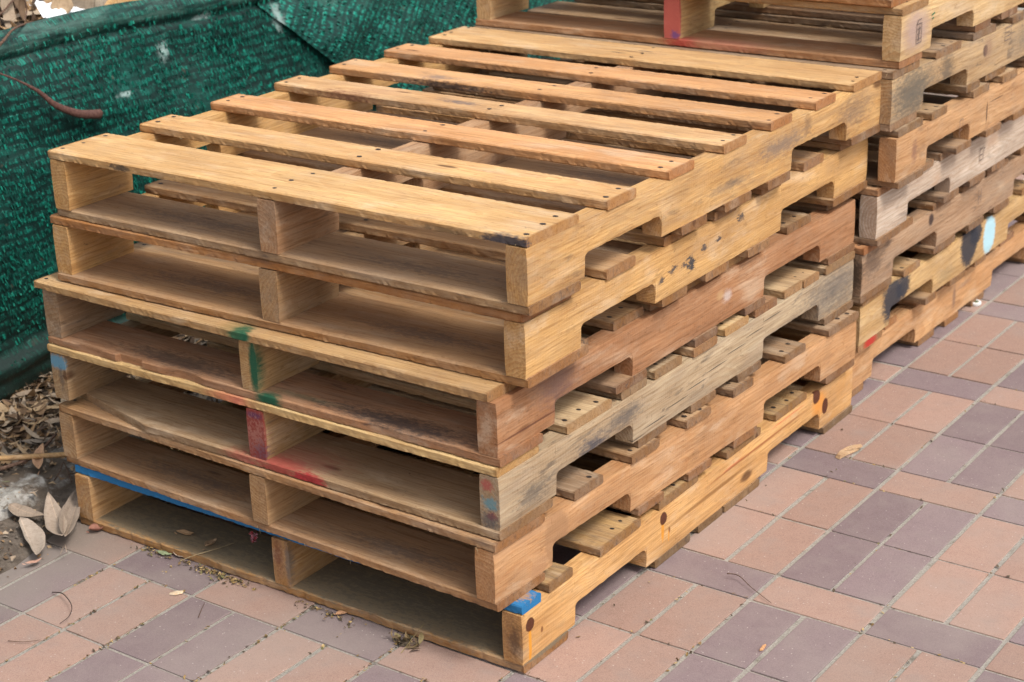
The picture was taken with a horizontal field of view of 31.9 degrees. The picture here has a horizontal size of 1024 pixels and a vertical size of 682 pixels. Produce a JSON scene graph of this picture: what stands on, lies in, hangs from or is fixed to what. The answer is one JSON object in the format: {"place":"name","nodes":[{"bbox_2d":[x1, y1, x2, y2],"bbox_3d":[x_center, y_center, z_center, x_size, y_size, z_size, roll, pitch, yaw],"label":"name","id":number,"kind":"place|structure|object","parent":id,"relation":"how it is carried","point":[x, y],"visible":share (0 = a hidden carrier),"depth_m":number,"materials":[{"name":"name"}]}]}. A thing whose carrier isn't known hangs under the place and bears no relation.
{"place":"outdoors","nodes":[
{"label":"outdoors","id":0,"kind":"place"},
{"bbox_2d":[0,334,203,573],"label":"soil verge","id":1,"kind":"structure","parent":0,"point":[20,552],"depth_m":3.38,"materials":[{"name":"brown soil"}]},
{"bbox_2d":[8,503,43,516],"bbox_3d":[-0.928,0.324,3.393,0.110,0.012,0.034,11,31,31],"label":"dry leaf","id":2,"kind":"object","parent":1,"relation":"on","point":[17,509],"visible":1,"depth_m":3.40,"materials":[{"name":"beige plant"}]},
{"bbox_2d":[19,517,45,554],"bbox_3d":[-0.881,0.355,3.304,0.036,0.018,0.188,-18,27,-19],"label":"dry leaf","id":3,"kind":"object","parent":1,"relation":"on","point":[33,533],"visible":1,"depth_m":3.31,"materials":[{"name":"beige plant"}]},
{"bbox_2d":[0,0,106,29],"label":"garden waste heap","id":4,"kind":"object","parent":1,"relation":"on","point":[12,13],"visible":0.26,"depth_m":3.98,"materials":[{"name":"plant"}]},
{"bbox_2d":[24,0,26,20],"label":"twig","id":5,"kind":"object","parent":4,"relation":"on","point":[26,9],"visible":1,"depth_m":3.88,"materials":[{"name":"brown wood"}]},
{"bbox_2d":[28,0,83,17],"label":"plastic sheet","id":6,"kind":"object","parent":4,"relation":"on","point":[45,9],"visible":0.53,"depth_m":3.94,"materials":[{"name":"white plastic"}]},
{"bbox_2d":[51,0,73,12],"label":"dry leaf","id":7,"kind":"object","parent":6,"relation":"on","point":[67,6],"visible":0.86,"depth_m":3.97,"materials":[{"name":"beige plant"}]},
{"bbox_2d":[72,0,94,8],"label":"dry leaf","id":8,"kind":"object","parent":4,"relation":"on","point":[85,4],"visible":0.39,"depth_m":4.03,"materials":[{"name":"beige plant"}]},
{"bbox_2d":[95,0,103,6],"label":"dry leaf","id":9,"kind":"object","parent":4,"relation":"on","point":[98,3],"visible":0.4,"depth_m":4.07,"materials":[{"name":"beige plant"}]},
{"bbox_2d":[104,0,135,4],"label":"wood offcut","id":10,"kind":"object","parent":4,"relation":"on","point":[108,2],"visible":0.06,"depth_m":4.12,"materials":[{"name":"wood"}]},
{"bbox_2d":[0,391,220,520],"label":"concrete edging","id":11,"kind":"object","parent":1,"relation":"on","point":[20,481],"visible":0.13,"depth_m":3.50,"materials":[{"name":"grey concrete"}]},
{"bbox_2d":[32,443,43,474],"bbox_3d":[-0.932,0.232,3.526,0.023,0.012,0.080,-3,44,-2],"label":"dry leaf","id":12,"kind":"object","parent":11,"relation":"on","point":[37,463],"visible":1,"depth_m":3.53,"materials":[{"name":"brown plant"}]},
{"bbox_2d":[54,462,71,482],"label":"twig","id":13,"kind":"object","parent":11,"relation":"on","point":[60,470],"visible":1,"depth_m":3.52,"materials":[{"name":"wood"}]},
{"bbox_2d":[0,334,223,473],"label":"leaf litter","id":14,"kind":"object","parent":1,"relation":"on","point":[38,421],"visible":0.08,"depth_m":3.76,"materials":[{"name":"brown plant"}]},
{"bbox_2d":[0,433,56,470],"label":"twig","id":15,"kind":"object","parent":14,"relation":"on","point":[46,444],"visible":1,"depth_m":3.52,"materials":[{"name":"brown wood"}]},
{"bbox_2d":[0,452,66,460],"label":"broken stick","id":16,"kind":"object","parent":14,"relation":"on","point":[30,456],"visible":0.75,"depth_m":3.52,"materials":[{"name":"brown wood"}]},
{"bbox_2d":[0,335,224,576],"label":"bark and leaf fragments","id":17,"kind":"object","parent":1,"relation":"on","point":[57,438],"visible":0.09,"depth_m":3.52,"materials":[{"name":"brown plant"}]},
{"bbox_2d":[0,0,375,403],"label":"shade net","id":18,"kind":"object","parent":1,"relation":"on","point":[127,68],"visible":0.39,"depth_m":3.92,"materials":[{"name":"green fabric"}]},
{"bbox_2d":[0,21,33,45],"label":"twig","id":19,"kind":"object","parent":18,"relation":"on","point":[3,40],"visible":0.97,"depth_m":3.68,"materials":[{"name":"brown wood"}]},
{"bbox_2d":[0,73,102,118],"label":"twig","id":20,"kind":"object","parent":18,"relation":"attached to","point":[89,114],"visible":1,"depth_m":3.82,"materials":[{"name":"brown wood"}]},
{"bbox_2d":[257,0,576,90],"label":"shade net","id":21,"kind":"object","parent":1,"relation":"on","point":[337,31],"visible":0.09,"depth_m":4.62,"materials":[{"name":"green fabric"}]},
{"bbox_2d":[0,8,1023,681],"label":"pavement","id":22,"kind":"structure","parent":0,"point":[944,550],"depth_m":3.10,"materials":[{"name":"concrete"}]},
{"bbox_2d":[22,558,40,564],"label":"dry leaf","id":23,"kind":"object","parent":22,"relation":"on","point":[33,561],"visible":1,"depth_m":3.23,"materials":[{"name":"pink plant"}]},
{"bbox_2d":[44,492,66,551],"bbox_3d":[-0.848,0.336,3.330,0.040,0.020,0.219,-18,26,-15],"label":"dry leaf","id":24,"kind":"object","parent":22,"relation":"on","point":[52,508],"visible":0.98,"depth_m":3.36,"materials":[{"name":"beige plant"}]},
{"bbox_2d":[52,592,71,622],"bbox_3d":[-0.774,0.453,3.091,0.026,0.011,0.117,-9,22,-18],"label":"curled twig","id":25,"kind":"object","parent":22,"relation":"on","point":[69,601],"visible":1,"depth_m":3.09,"materials":[{"name":"plant"}]},
{"bbox_2d":[59,489,79,554],"bbox_3d":[-0.825,0.330,3.338,0.036,0.023,0.236,10,23,-9],"label":"dry leaf","id":26,"kind":"object","parent":22,"relation":"on","point":[70,510],"visible":0.84,"depth_m":3.36,"materials":[{"name":"beige plant"}]},
{"bbox_2d":[86,523,103,532],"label":"dry leaf","id":27,"kind":"object","parent":22,"relation":"on","point":[94,526],"visible":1,"depth_m":3.35,"materials":[{"name":"plant"}]},
{"bbox_2d":[156,550,171,554],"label":"green leaf","id":28,"kind":"object","parent":22,"relation":"on","point":[162,552],"visible":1,"depth_m":3.26,"materials":[{"name":"green plant"}]},
{"bbox_2d":[170,590,182,594],"bbox_3d":[-0.585,0.438,3.125,0.025,0.003,0.012,-13,23,-25],"label":"wood chip","id":29,"kind":"object","parent":22,"relation":"on","point":[176,592],"visible":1,"depth_m":3.12,"materials":[{"name":"beige wood"}]},
{"bbox_2d":[180,542,234,560],"bbox_3d":[-0.547,0.381,3.234,0.106,0.009,0.010,-14,24,-28],"label":"straw","id":30,"kind":"object","parent":22,"relation":"on","point":[206,551],"visible":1,"depth_m":3.23,"materials":[{"name":"brown plant"}]},
{"bbox_2d":[334,610,346,614],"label":"dry leaf","id":31,"kind":"object","parent":22,"relation":"on","point":[339,612],"visible":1,"depth_m":3.04,"materials":[{"name":"plant"}]},
{"bbox_2d":[386,624,423,652],"bbox_3d":[-0.171,0.485,2.942,0.054,0.038,0.072,-15,24,-29],"label":"dried plant clump","id":32,"kind":"object","parent":22,"relation":"on","point":[403,641],"visible":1,"depth_m":2.94,"materials":[{"name":"beige plant"}]},
{"bbox_2d":[75,367,852,672],"bbox_3d":[-0.055,0.191,3.558,1.022,0.134,1.226,12,25,33],"label":"wooden pallet","id":33,"kind":"object","parent":22,"relation":"on","point":[526,632],"visible":0.19,"depth_m":3.14,"materials":[{"name":"brown wood"}]},
{"bbox_2d":[174,529,193,534],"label":"dry leaf","id":34,"kind":"object","parent":33,"relation":"on","point":[184,531],"visible":1,"depth_m":3.30,"materials":[{"name":"brown plant"}]},
{"bbox_2d":[203,538,216,549],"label":"dry leaf","id":35,"kind":"object","parent":33,"relation":"on","point":[209,542],"visible":1,"depth_m":3.25,"materials":[{"name":"brown plant"}]},
{"bbox_2d":[249,531,257,542],"bbox_3d":[-0.450,0.341,3.120,0.022,0.023,0.008,13,26,33],"label":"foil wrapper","id":36,"kind":"object","parent":33,"relation":"attached to","point":[254,537],"visible":1,"depth_m":3.12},
{"bbox_2d":[59,310,858,611],"bbox_3d":[-0.070,0.083,3.497,1.022,0.129,1.235,13,26,35],"label":"wooden pallet","id":37,"kind":"object","parent":33,"relation":"on","point":[494,574],"visible":0.23,"depth_m":3.10,"materials":[{"name":"brown wood"}]},
{"bbox_2d":[47,251,854,540],"bbox_3d":[-0.083,-0.040,3.456,1.024,0.145,1.243,13,26,34],"label":"wooden pallet","id":38,"kind":"object","parent":37,"relation":"on","point":[505,501],"visible":0.3,"depth_m":3.06,"materials":[{"name":"brown wood"}]},
{"bbox_2d":[34,198,854,467],"bbox_3d":[-0.089,-0.152,3.420,1.032,0.135,1.241,13,26,34],"label":"wooden pallet","id":39,"kind":"object","parent":38,"relation":"on","point":[630,342],"visible":0.21,"depth_m":3.00,"materials":[{"name":"brown wood"}]},
{"bbox_2d":[50,87,867,387],"bbox_3d":[-0.055,-0.268,3.389,1.024,0.130,1.230,12,25,33],"label":"wooden pallet","id":40,"kind":"object","parent":39,"relation":"on","point":[522,350],"visible":0.34,"depth_m":3.01,"materials":[{"name":"brown wood"}]},
{"bbox_2d":[47,26,881,315],"bbox_3d":[-0.044,-0.372,3.332,1.020,0.123,1.232,13,25,33],"label":"wooden pallet","id":41,"kind":"object","parent":40,"relation":"on","point":[306,160],"visible":1,"depth_m":3.13,"materials":[{"name":"brown wood"}]},
{"bbox_2d":[5,342,1023,681],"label":"joint crumbs","id":42,"kind":"object","parent":22,"relation":"on","point":[223,574],"visible":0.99,"depth_m":3.08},
{"bbox_2d":[727,573,770,602],"bbox_3d":[0.409,0.421,3.071,0.012,0.010,0.113,-16,25,-32],"label":"twig","id":43,"kind":"object","parent":22,"relation":"on","point":[748,584],"visible":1,"depth_m":3.08,"materials":[{"name":"brown wood"}]},
{"bbox_2d":[836,444,860,458],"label":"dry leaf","id":44,"kind":"object","parent":22,"relation":"on","point":[842,453],"visible":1,"depth_m":3.57,"materials":[{"name":"beige plant"}]},
{"bbox_2d":[845,444,862,450],"bbox_3d":[0.681,0.212,3.582,0.048,0.003,0.012,-13,23,-25],"label":"wood splinter","id":45,"kind":"object","parent":44,"relation":"on","point":[855,446],"visible":1,"depth_m":3.58,"materials":[{"name":"beige wood"}]},
{"bbox_2d":[769,214,1023,396],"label":"wooden pallet","id":46,"kind":"object","parent":22,"relation":"on","point":[913,324],"visible":0.06,"depth_m":4.15,"materials":[{"name":"brown wood"}]},
{"bbox_2d":[770,173,1023,352],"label":"wooden pallet","id":47,"kind":"object","parent":46,"relation":"on","point":[919,278],"visible":0.06,"depth_m":4.02,"materials":[{"name":"brown wood"}]},
{"bbox_2d":[785,133,1023,303],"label":"wooden pallet","id":48,"kind":"object","parent":47,"relation":"on","point":[929,227],"visible":0.07,"depth_m":3.95,"materials":[{"name":"brown wood"}]},
{"bbox_2d":[783,81,1023,246],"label":"wooden pallet","id":49,"kind":"object","parent":48,"relation":"on","point":[883,210],"visible":0.06,"depth_m":3.86,"materials":[{"name":"brown wood"}]},
{"bbox_2d":[541,15,1023,188],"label":"wooden pallet","id":50,"kind":"object","parent":49,"relation":"on","point":[984,109],"visible":0.11,"depth_m":3.83,"materials":[{"name":"brown wood"}]},
{"bbox_2d":[474,0,1023,131],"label":"wooden pallet","id":51,"kind":"object","parent":50,"relation":"on","point":[966,62],"visible":0.41,"depth_m":3.85,"materials":[{"name":"brown wood"}]},
{"bbox_2d":[476,0,1023,68],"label":"wooden pallet","id":52,"kind":"object","parent":51,"relation":"on","point":[909,26],"visible":0.96,"depth_m":3.76,"materials":[{"name":"brown wood"}]},
{"bbox_2d":[809,0,909,7],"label":"wooden pallet","id":53,"kind":"object","parent":52,"relation":"on","point":[886,3],"visible":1,"depth_m":3.48,"materials":[{"name":"brown wood"}]},
{"bbox_2d":[973,299,980,305],"bbox_3d":[1.123,-0.093,4.344,0.027,0.008,0.027,3,27,12],"label":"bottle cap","id":54,"kind":"object","parent":22,"relation":"on","point":[977,302],"visible":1,"depth_m":4.33,"materials":[{"name":"white plastic"}]}
]}

